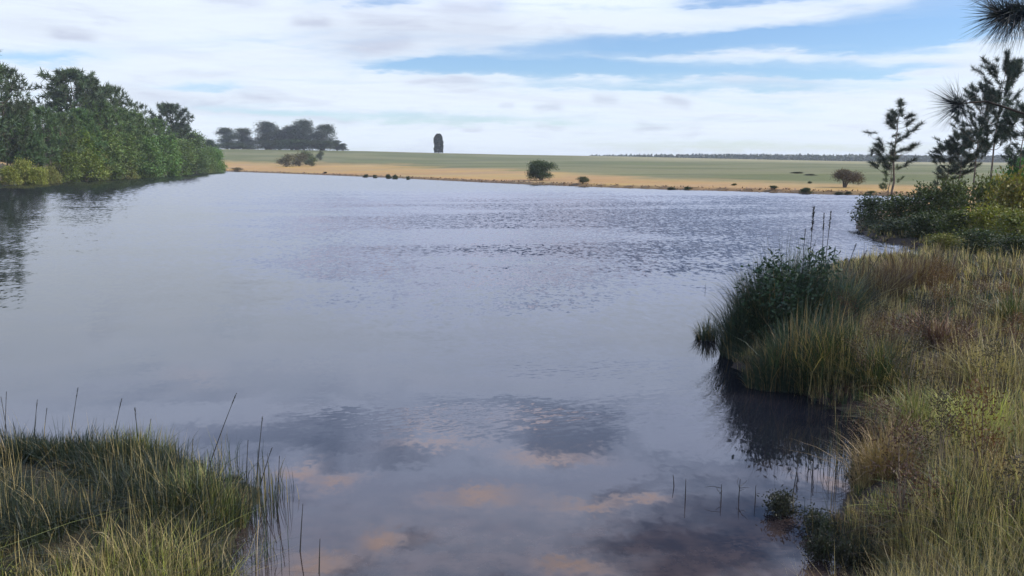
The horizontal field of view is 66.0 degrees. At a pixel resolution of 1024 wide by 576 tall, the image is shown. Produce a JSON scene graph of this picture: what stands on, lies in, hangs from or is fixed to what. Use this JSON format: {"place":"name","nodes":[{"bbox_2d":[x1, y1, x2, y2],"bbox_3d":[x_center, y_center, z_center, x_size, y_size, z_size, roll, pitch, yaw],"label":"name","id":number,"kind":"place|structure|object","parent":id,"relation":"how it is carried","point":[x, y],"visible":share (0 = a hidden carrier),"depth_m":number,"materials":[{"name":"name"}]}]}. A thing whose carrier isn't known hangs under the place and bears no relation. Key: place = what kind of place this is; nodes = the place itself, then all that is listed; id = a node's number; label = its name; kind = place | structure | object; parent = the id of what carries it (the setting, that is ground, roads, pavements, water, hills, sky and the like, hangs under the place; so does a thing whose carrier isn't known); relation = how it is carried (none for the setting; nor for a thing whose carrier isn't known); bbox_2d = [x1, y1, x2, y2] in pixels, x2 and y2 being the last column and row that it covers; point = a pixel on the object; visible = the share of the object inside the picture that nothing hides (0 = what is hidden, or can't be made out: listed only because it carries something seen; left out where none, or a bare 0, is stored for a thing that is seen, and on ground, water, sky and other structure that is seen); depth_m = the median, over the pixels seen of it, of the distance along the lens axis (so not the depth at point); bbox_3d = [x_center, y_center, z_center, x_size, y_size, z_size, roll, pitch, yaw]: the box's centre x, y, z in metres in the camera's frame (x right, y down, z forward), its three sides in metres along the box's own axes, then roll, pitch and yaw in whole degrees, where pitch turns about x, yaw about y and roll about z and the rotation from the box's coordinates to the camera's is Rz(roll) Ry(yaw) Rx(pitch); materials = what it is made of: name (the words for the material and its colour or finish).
{"place":"outdoors","nodes":[
{"label":"outdoors","id":0,"kind":"place"},
{"bbox_2d":[0,172,917,575],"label":"water","id":1,"kind":"structure","parent":0,"point":[446,378],"depth_m":13.08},
{"bbox_2d":[205,425,298,575],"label":"sedge","id":2,"kind":"object","parent":1,"relation":"on","point":[261,496],"visible":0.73,"depth_m":7.39,"materials":[{"name":"green plant"}]},
{"bbox_2d":[689,315,721,340],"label":"rush tuft","id":3,"kind":"object","parent":1,"relation":"in","point":[702,337],"visible":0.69,"depth_m":14.61,"materials":[{"name":"green plant"}]},
{"bbox_2d":[757,485,812,521],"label":"water weed","id":4,"kind":"object","parent":1,"relation":"in","point":[779,504],"visible":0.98,"depth_m":7.38,"materials":[{"name":"green plant"}]},
{"bbox_2d":[0,149,1023,575],"bbox_3d":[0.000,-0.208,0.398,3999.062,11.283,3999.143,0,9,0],"label":"ground","id":5,"kind":"structure","parent":0,"point":[754,175],"depth_m":150.61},
{"bbox_2d":[0,55,21,159],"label":"pine tree","id":6,"kind":"object","parent":5,"relation":"on","point":[7,121],"visible":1,"depth_m":97.92,"materials":[{"name":"green plant"}]},
{"bbox_2d":[0,164,25,184],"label":"shore bush","id":7,"kind":"object","parent":5,"relation":"on","point":[10,176],"visible":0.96,"depth_m":104.16,"materials":[{"name":"green plant"}]},
{"bbox_2d":[0,102,33,165],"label":"young pine","id":8,"kind":"object","parent":5,"relation":"on","point":[16,154],"visible":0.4,"depth_m":110.43,"materials":[{"name":"green plant"}]},
{"bbox_2d":[0,60,36,165],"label":"pine tree","id":9,"kind":"object","parent":5,"relation":"on","point":[10,86],"visible":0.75,"depth_m":109.25,"materials":[{"name":"green plant"}]},
{"bbox_2d":[9,157,34,183],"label":"shore bush","id":10,"kind":"object","parent":5,"relation":"on","point":[23,167],"visible":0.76,"depth_m":107.49,"materials":[{"name":"green plant"}]},
{"bbox_2d":[4,107,51,166],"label":"young pine","id":11,"kind":"object","parent":5,"relation":"on","point":[35,144],"visible":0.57,"depth_m":112.55,"materials":[{"name":"green plant"}]},
{"bbox_2d":[25,163,50,184],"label":"shore bush","id":12,"kind":"object","parent":5,"relation":"on","point":[39,175],"visible":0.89,"depth_m":107.50,"materials":[{"name":"green plant"}]},
{"bbox_2d":[0,420,88,467],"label":"grass tuft","id":13,"kind":"object","parent":5,"relation":"on","point":[11,443],"visible":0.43,"depth_m":8.14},
{"bbox_2d":[30,103,67,165],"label":"young pine","id":14,"kind":"object","parent":5,"relation":"on","point":[48,121],"visible":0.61,"depth_m":116.44,"materials":[{"name":"green plant"}]},
{"bbox_2d":[35,112,87,179],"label":"young pine","id":15,"kind":"object","parent":5,"relation":"on","point":[68,131],"visible":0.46,"depth_m":121.39,"materials":[{"name":"green plant"}]},
{"bbox_2d":[49,148,84,181],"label":"shore bush","id":16,"kind":"object","parent":5,"relation":"on","point":[72,168],"visible":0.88,"depth_m":120.35,"materials":[{"name":"green plant"}]},
{"bbox_2d":[26,67,117,131],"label":"pine tree","id":17,"kind":"object","parent":5,"relation":"on","point":[60,95],"visible":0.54,"depth_m":130.43,"materials":[{"name":"green plant"}]},
{"bbox_2d":[17,419,144,469],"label":"grass tuft","id":18,"kind":"object","parent":5,"relation":"on","point":[59,450],"visible":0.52,"depth_m":8.05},
{"bbox_2d":[64,124,104,180],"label":"leafy tree","id":19,"kind":"object","parent":5,"relation":"on","point":[87,140],"visible":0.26,"depth_m":125.77,"materials":[{"name":"green plant"}]},
{"bbox_2d":[60,107,114,165],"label":"young pine","id":20,"kind":"object","parent":5,"relation":"on","point":[81,113],"visible":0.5,"depth_m":127.09,"materials":[{"name":"green plant"}]},
{"bbox_2d":[66,145,111,180],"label":"shore bush","id":21,"kind":"object","parent":5,"relation":"on","point":[94,165],"visible":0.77,"depth_m":125.00,"materials":[{"name":"green plant"}]},
{"bbox_2d":[69,77,122,132],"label":"pine tree","id":22,"kind":"object","parent":5,"relation":"on","point":[97,85],"visible":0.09,"depth_m":137.72,"materials":[{"name":"green plant"}]},
{"bbox_2d":[82,100,128,162],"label":"young pine","id":23,"kind":"object","parent":5,"relation":"on","point":[106,114],"visible":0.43,"depth_m":134.46,"materials":[{"name":"green plant"}]},
{"bbox_2d":[52,427,161,477],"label":"grass tuft","id":24,"kind":"object","parent":5,"relation":"on","point":[99,450],"visible":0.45,"depth_m":7.92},
{"bbox_2d":[85,125,131,176],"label":"leafy tree","id":25,"kind":"object","parent":5,"relation":"on","point":[112,150],"visible":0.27,"depth_m":132.85,"materials":[{"name":"green plant"}]},
{"bbox_2d":[99,83,133,130],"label":"pine tree","id":26,"kind":"object","parent":5,"relation":"on","point":[117,101],"visible":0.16,"depth_m":146.49,"materials":[{"name":"green plant"}]},
{"bbox_2d":[109,107,145,168],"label":"young pine","id":27,"kind":"object","parent":5,"relation":"on","point":[124,115],"visible":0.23,"depth_m":142.34,"materials":[{"name":"green plant"}]},
{"bbox_2d":[112,129,146,178],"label":"leafy tree","id":28,"kind":"object","parent":5,"relation":"on","point":[132,148],"visible":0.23,"depth_m":140.26,"materials":[{"name":"green plant"}]},
{"bbox_2d":[83,421,185,461],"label":"grass tuft","id":29,"kind":"object","parent":5,"relation":"on","point":[146,441],"visible":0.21,"depth_m":8.24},
{"bbox_2d":[130,112,161,170],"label":"young pine","id":30,"kind":"object","parent":5,"relation":"on","point":[140,120],"visible":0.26,"depth_m":148.94,"materials":[{"name":"green plant"}]},
{"bbox_2d":[135,132,170,177],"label":"leafy tree","id":31,"kind":"object","parent":5,"relation":"on","point":[156,152],"visible":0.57,"depth_m":149.01,"materials":[{"name":"green plant"}]},
{"bbox_2d":[144,116,178,175],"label":"young pine","id":32,"kind":"object","parent":5,"relation":"on","point":[155,123],"visible":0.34,"depth_m":158.77,"materials":[{"name":"green plant"}]},
{"bbox_2d":[0,408,330,575],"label":"bank grass","id":33,"kind":"structure","parent":5,"relation":"on","point":[21,522],"depth_m":6.48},
{"bbox_2d":[128,439,210,483],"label":"grass tuft","id":34,"kind":"object","parent":5,"relation":"on","point":[176,459],"visible":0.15,"depth_m":7.82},
{"bbox_2d":[151,132,188,175],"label":"leafy tree","id":35,"kind":"object","parent":5,"relation":"on","point":[174,155],"visible":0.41,"depth_m":160.38,"materials":[{"name":"green plant"}]},
{"bbox_2d":[143,100,201,149],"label":"pine tree","id":36,"kind":"object","parent":5,"relation":"on","point":[167,109],"visible":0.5,"depth_m":184.99,"materials":[{"name":"green plant"}]},
{"bbox_2d":[167,135,203,174],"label":"leafy tree","id":37,"kind":"object","parent":5,"relation":"on","point":[185,146],"visible":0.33,"depth_m":174.86,"materials":[{"name":"green plant"}]},
{"bbox_2d":[186,129,213,173],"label":"leafy tree","id":38,"kind":"object","parent":5,"relation":"on","point":[205,162],"visible":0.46,"depth_m":195.01,"materials":[{"name":"green plant"}]},
{"bbox_2d":[155,452,262,530],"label":"grass tuft","id":39,"kind":"object","parent":5,"relation":"on","point":[226,493],"visible":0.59,"depth_m":7.22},
{"bbox_2d":[212,127,242,148],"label":"grove tree","id":40,"kind":"object","parent":5,"relation":"on","point":[227,134],"visible":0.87,"depth_m":435.28,"materials":[{"name":"grey plant"}]},
{"bbox_2d":[250,120,281,149],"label":"grove tree","id":41,"kind":"object","parent":5,"relation":"on","point":[267,130],"visible":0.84,"depth_m":439.10,"materials":[{"name":"grey plant"}]},
{"bbox_2d":[283,118,320,149],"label":"grove tree","id":42,"kind":"object","parent":5,"relation":"on","point":[304,130],"visible":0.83,"depth_m":435.06,"materials":[{"name":"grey plant"}]},
{"bbox_2d":[309,122,339,150],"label":"grove tree","id":43,"kind":"object","parent":5,"relation":"on","point":[326,130],"visible":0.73,"depth_m":437.25,"materials":[{"name":"grey plant"}]},
{"bbox_2d":[525,158,559,179],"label":"meadow tree","id":44,"kind":"object","parent":5,"relation":"on","point":[538,169],"visible":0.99,"depth_m":115.12,"materials":[{"name":"green plant"}]},
{"bbox_2d":[231,170,920,194],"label":"meadow grass","id":45,"kind":"structure","parent":5,"relation":"on","point":[603,183],"depth_m":98.07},
{"bbox_2d":[689,260,833,359],"bbox_3d":[4.002,0.309,13.152,2.544,1.895,2.542,7,11,36],"label":"rush clump","id":46,"kind":"object","parent":5,"relation":"on","point":[729,334],"visible":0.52,"depth_m":13.07,"materials":[{"name":"green plant"}]},
{"bbox_2d":[721,248,831,345],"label":"leafy shrub","id":47,"kind":"object","parent":5,"relation":"on","point":[777,273],"visible":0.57,"depth_m":12.54,"materials":[{"name":"green plant"}]},
{"bbox_2d":[694,230,858,349],"bbox_3d":[4.407,-0.088,13.095,3.094,2.263,3.227,0,9,0],"label":"leafy shrub","id":48,"kind":"object","parent":5,"relation":"on","point":[765,309],"visible":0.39,"depth_m":12.78,"materials":[{"name":"green plant"}]},
{"bbox_2d":[724,284,880,393],"bbox_3d":[4.284,0.658,11.477,2.510,1.743,2.030,0,9,0],"label":"rush clump","id":49,"kind":"object","parent":5,"relation":"on","point":[770,378],"visible":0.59,"depth_m":11.40,"materials":[{"name":"green plant"}]},
{"bbox_2d":[590,153,1018,162],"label":"forest","id":50,"kind":"object","parent":5,"relation":"on","point":[862,157],"visible":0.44,"depth_m":713.35,"materials":[{"name":"green plant"}]},
{"bbox_2d":[779,238,849,323],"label":"leafy shrub","id":51,"kind":"object","parent":5,"relation":"on","point":[820,265],"visible":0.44,"depth_m":12.97,"materials":[{"name":"green plant"}]},
{"bbox_2d":[794,502,841,542],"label":"water weed","id":52,"kind":"object","parent":5,"relation":"on","point":[816,514],"visible":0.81,"depth_m":7.01,"materials":[{"name":"green plant"}]},
{"bbox_2d":[755,361,881,565],"bbox_3d":[2.983,1.823,7.997,1.723,0.538,7.501,4,10,22],"label":"sedge","id":53,"kind":"object","parent":5,"relation":"on","point":[837,452],"visible":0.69,"depth_m":8.47,"materials":[{"name":"green plant"}]},
{"bbox_2d":[800,528,837,562],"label":"water weed","id":54,"kind":"object","parent":5,"relation":"on","point":[821,544],"visible":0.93,"depth_m":6.57,"materials":[{"name":"green plant"}]},
{"bbox_2d":[728,228,919,331],"bbox_3d":[5.230,-0.117,13.731,3.366,2.073,3.167,0,9,0],"label":"rush clump","id":55,"kind":"object","parent":5,"relation":"on","point":[845,287],"visible":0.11,"depth_m":13.37,"materials":[{"name":"green plant"}]},
{"bbox_2d":[828,167,865,186],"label":"meadow tree","id":56,"kind":"object","parent":5,"relation":"on","point":[846,175],"visible":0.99,"depth_m":85.64,"materials":[{"name":"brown plant"}]},
{"bbox_2d":[829,533,866,573],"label":"water weed","id":57,"kind":"object","parent":5,"relation":"on","point":[847,556],"visible":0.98,"depth_m":6.44,"materials":[{"name":"green plant"}]},
{"bbox_2d":[760,306,939,394],"bbox_3d":[4.858,0.856,11.242,2.712,1.392,1.753,0,9,0],"label":"rush clump","id":58,"kind":"object","parent":5,"relation":"on","point":[822,376],"visible":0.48,"depth_m":11.12,"materials":[{"name":"green plant"}]},
{"bbox_2d":[822,526,891,574],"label":"grass tuft","id":59,"kind":"object","parent":5,"relation":"on","point":[867,560],"visible":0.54,"depth_m":6.58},
{"bbox_2d":[844,192,892,227],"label":"shrub","id":60,"kind":"object","parent":5,"relation":"on","point":[868,208],"visible":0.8,"depth_m":37.58,"materials":[{"name":"green plant"}]},
{"bbox_2d":[842,313,896,378],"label":"leafy weed","id":61,"kind":"object","parent":5,"relation":"on","point":[856,344],"visible":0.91,"depth_m":10.76,"materials":[{"name":"green plant"}]},
{"bbox_2d":[811,246,934,306],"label":"rush clump","id":62,"kind":"object","parent":5,"relation":"on","point":[899,283],"visible":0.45,"depth_m":16.64,"materials":[{"name":"green plant"}]},
{"bbox_2d":[729,218,1023,575],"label":"bank grass","id":63,"kind":"structure","parent":5,"relation":"on","point":[980,534],"depth_m":7.87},
{"bbox_2d":[842,395,912,449],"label":"leafy weed","id":64,"kind":"object","parent":5,"relation":"on","point":[887,407],"visible":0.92,"depth_m":8.63,"materials":[{"name":"green plant"}]},
{"bbox_2d":[813,326,962,397],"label":"grass tuft","id":65,"kind":"object","parent":5,"relation":"on","point":[887,368],"visible":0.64,"depth_m":10.57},
{"bbox_2d":[862,216,915,235],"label":"shrub","id":66,"kind":"object","parent":5,"relation":"on","point":[892,224],"visible":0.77,"depth_m":33.29,"materials":[{"name":"green plant"}]},
{"bbox_2d":[785,407,996,494],"bbox_3d":[3.821,1.642,7.646,2.076,1.016,2.254,0,9,0],"label":"grass tuft","id":67,"kind":"object","parent":5,"relation":"on","point":[867,462],"visible":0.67,"depth_m":7.89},
{"bbox_2d":[862,96,925,198],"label":"pine tree","id":68,"kind":"object","parent":5,"relation":"on","point":[891,119],"visible":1,"depth_m":47.05,"materials":[{"name":"green plant"}]},
{"bbox_2d":[873,191,922,219],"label":"shrub","id":69,"kind":"object","parent":5,"relation":"on","point":[899,202],"visible":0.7,"depth_m":36.06,"materials":[{"name":"green plant"}]},
{"bbox_2d":[878,324,942,403],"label":"leafy weed","id":70,"kind":"object","parent":5,"relation":"on","point":[895,361],"visible":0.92,"depth_m":9.78,"materials":[{"name":"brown plant"}]},
{"bbox_2d":[863,409,964,531],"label":"leafy weed","id":71,"kind":"object","parent":5,"relation":"on","point":[909,435],"visible":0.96,"depth_m":6.49,"materials":[{"name":"green plant"}]},
{"bbox_2d":[860,239,971,289],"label":"rush clump","id":72,"kind":"object","parent":5,"relation":"on","point":[923,270],"visible":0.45,"depth_m":18.68,"materials":[{"name":"green plant"}]},
{"bbox_2d":[866,507,968,572],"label":"grass tuft","id":73,"kind":"object","parent":5,"relation":"on","point":[896,557],"visible":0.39,"depth_m":6.37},
{"bbox_2d":[895,209,952,238],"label":"shrub","id":74,"kind":"object","parent":5,"relation":"on","point":[922,223],"visible":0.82,"depth_m":31.25,"materials":[{"name":"green plant"}]},
{"bbox_2d":[901,180,948,221],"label":"shrub","id":75,"kind":"object","parent":5,"relation":"on","point":[926,194],"visible":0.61,"depth_m":34.72,"materials":[{"name":"green plant"}]},
{"bbox_2d":[906,289,947,347],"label":"leafy weed","id":76,"kind":"object","parent":5,"relation":"on","point":[921,316],"visible":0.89,"depth_m":12.64,"materials":[{"name":"green plant"}]},
{"bbox_2d":[836,371,1018,440],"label":"grass tuft","id":77,"kind":"object","parent":5,"relation":"on","point":[925,407],"visible":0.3,"depth_m":8.97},
{"bbox_2d":[846,456,1019,533],"bbox_3d":[3.742,1.720,6.767,1.734,0.628,1.528,0,9,0],"label":"grass tuft","id":78,"kind":"object","parent":5,"relation":"on","point":[950,483],"visible":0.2,"depth_m":6.79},
{"bbox_2d":[893,379,984,477],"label":"leafy weed","id":79,"kind":"object","parent":5,"relation":"on","point":[943,422],"visible":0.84,"depth_m":7.43,"materials":[{"name":"green plant"}]},
{"bbox_2d":[872,297,1016,351],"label":"grass tuft","id":80,"kind":"object","parent":5,"relation":"on","point":[938,332],"visible":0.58,"depth_m":12.71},
{"bbox_2d":[919,232,969,252],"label":"shrub","id":81,"kind":"object","parent":5,"relation":"on","point":[948,241],"visible":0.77,"depth_m":26.90,"materials":[{"name":"green plant"}]},
{"bbox_2d":[919,173,974,224],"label":"shrub","id":82,"kind":"object","parent":5,"relation":"on","point":[949,190],"visible":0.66,"depth_m":33.57,"materials":[{"name":"green plant"}]},
{"bbox_2d":[927,261,967,317],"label":"leafy weed","id":83,"kind":"object","parent":5,"relation":"on","point":[943,293],"visible":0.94,"depth_m":14.39,"materials":[{"name":"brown plant"}]},
{"bbox_2d":[927,136,980,180],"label":"pine tree","id":84,"kind":"object","parent":5,"relation":"on","point":[939,170],"visible":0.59,"depth_m":45.15,"materials":[{"name":"green plant"}]},
{"bbox_2d":[930,206,978,243],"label":"shrub","id":85,"kind":"object","parent":5,"relation":"on","point":[954,215],"visible":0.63,"depth_m":29.19,"materials":[{"name":"green plant"}]},
{"bbox_2d":[894,384,1022,453],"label":"grass tuft","id":86,"kind":"object","parent":5,"relation":"on","point":[972,415],"visible":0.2,"depth_m":8.46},
{"bbox_2d":[933,312,989,364],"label":"leafy weed","id":87,"kind":"object","parent":5,"relation":"on","point":[961,332],"visible":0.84,"depth_m":11.06,"materials":[{"name":"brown plant"}]},
{"bbox_2d":[941,121,984,178],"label":"pine tree","id":88,"kind":"object","parent":5,"relation":"on","point":[952,143],"visible":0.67,"depth_m":44.13,"materials":[{"name":"green plant"}]},
{"bbox_2d":[904,325,1023,389],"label":"grass tuft","id":89,"kind":"object","parent":5,"relation":"on","point":[982,357],"visible":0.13,"depth_m":10.67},
{"bbox_2d":[916,425,1023,499],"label":"grass tuft","id":90,"kind":"object","parent":5,"relation":"on","point":[1009,478],"visible":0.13,"depth_m":7.09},
{"bbox_2d":[924,0,1023,135],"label":"pine","id":91,"kind":"object","parent":5,"relation":"on","point":[1011,13],"visible":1,"depth_m":3.76,"materials":[{"name":"green plant"}]},
{"bbox_2d":[948,81,1000,207],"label":"pine tree","id":92,"kind":"object","parent":5,"relation":"on","point":[979,149],"visible":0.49,"depth_m":42.13,"materials":[{"name":"green plant"}]},
{"bbox_2d":[953,271,995,328],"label":"leafy weed","id":93,"kind":"object","parent":5,"relation":"on","point":[980,304],"visible":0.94,"depth_m":13.51,"materials":[{"name":"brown plant"}]},
{"bbox_2d":[946,227,1007,253],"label":"shrub","id":94,"kind":"object","parent":5,"relation":"on","point":[975,241],"visible":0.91,"depth_m":25.45,"materials":[{"name":"green plant"}]},
{"bbox_2d":[949,168,1009,221],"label":"shrub","id":95,"kind":"object","parent":5,"relation":"on","point":[978,193],"visible":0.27,"depth_m":31.72,"materials":[{"name":"green plant"}]},
{"bbox_2d":[943,372,1016,488],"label":"leafy weed","id":96,"kind":"object","parent":5,"relation":"on","point":[981,429],"visible":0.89,"depth_m":7.18,"materials":[{"name":"green plant"}]},
{"bbox_2d":[948,200,1012,242],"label":"shrub","id":97,"kind":"object","parent":5,"relation":"on","point":[982,212],"visible":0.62,"depth_m":28.38,"materials":[{"name":"green plant"}]},
{"bbox_2d":[958,334,1015,404],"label":"leafy weed","id":98,"kind":"object","parent":5,"relation":"on","point":[987,364],"visible":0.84,"depth_m":9.86,"materials":[{"name":"green plant"}]},
{"bbox_2d":[952,278,1023,328],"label":"grass tuft","id":99,"kind":"object","parent":5,"relation":"on","point":[1011,307],"visible":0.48,"depth_m":13.95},
{"bbox_2d":[964,46,1023,178],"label":"pine tree","id":100,"kind":"object","parent":5,"relation":"on","point":[1013,68],"visible":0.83,"depth_m":39.80,"materials":[{"name":"green plant"}]},
{"bbox_2d":[966,445,1023,524],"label":"leafy weed","id":101,"kind":"object","parent":5,"relation":"on","point":[1014,500],"visible":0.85,"depth_m":6.34,"materials":[{"name":"green plant"}]},
{"bbox_2d":[975,165,1023,225],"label":"shrub","id":102,"kind":"object","parent":5,"relation":"on","point":[1016,197],"visible":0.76,"depth_m":29.63,"materials":[{"name":"green plant"}]},
{"bbox_2d":[979,230,1023,257],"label":"shrub","id":103,"kind":"object","parent":5,"relation":"on","point":[1014,241],"visible":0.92,"depth_m":24.07,"materials":[{"name":"green plant"}]},
{"bbox_2d":[984,205,1023,246],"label":"shrub","id":104,"kind":"object","parent":5,"relation":"on","point":[1010,219],"visible":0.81,"depth_m":26.93,"materials":[{"name":"green plant"}]},
{"bbox_2d":[991,95,1023,181],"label":"pine tree","id":105,"kind":"object","parent":5,"relation":"on","point":[1013,132],"visible":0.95,"depth_m":38.26,"materials":[{"name":"green plant"}]},
{"bbox_2d":[0,0,1023,155],"label":"sky","id":106,"kind":"structure","parent":0,"point":[508,77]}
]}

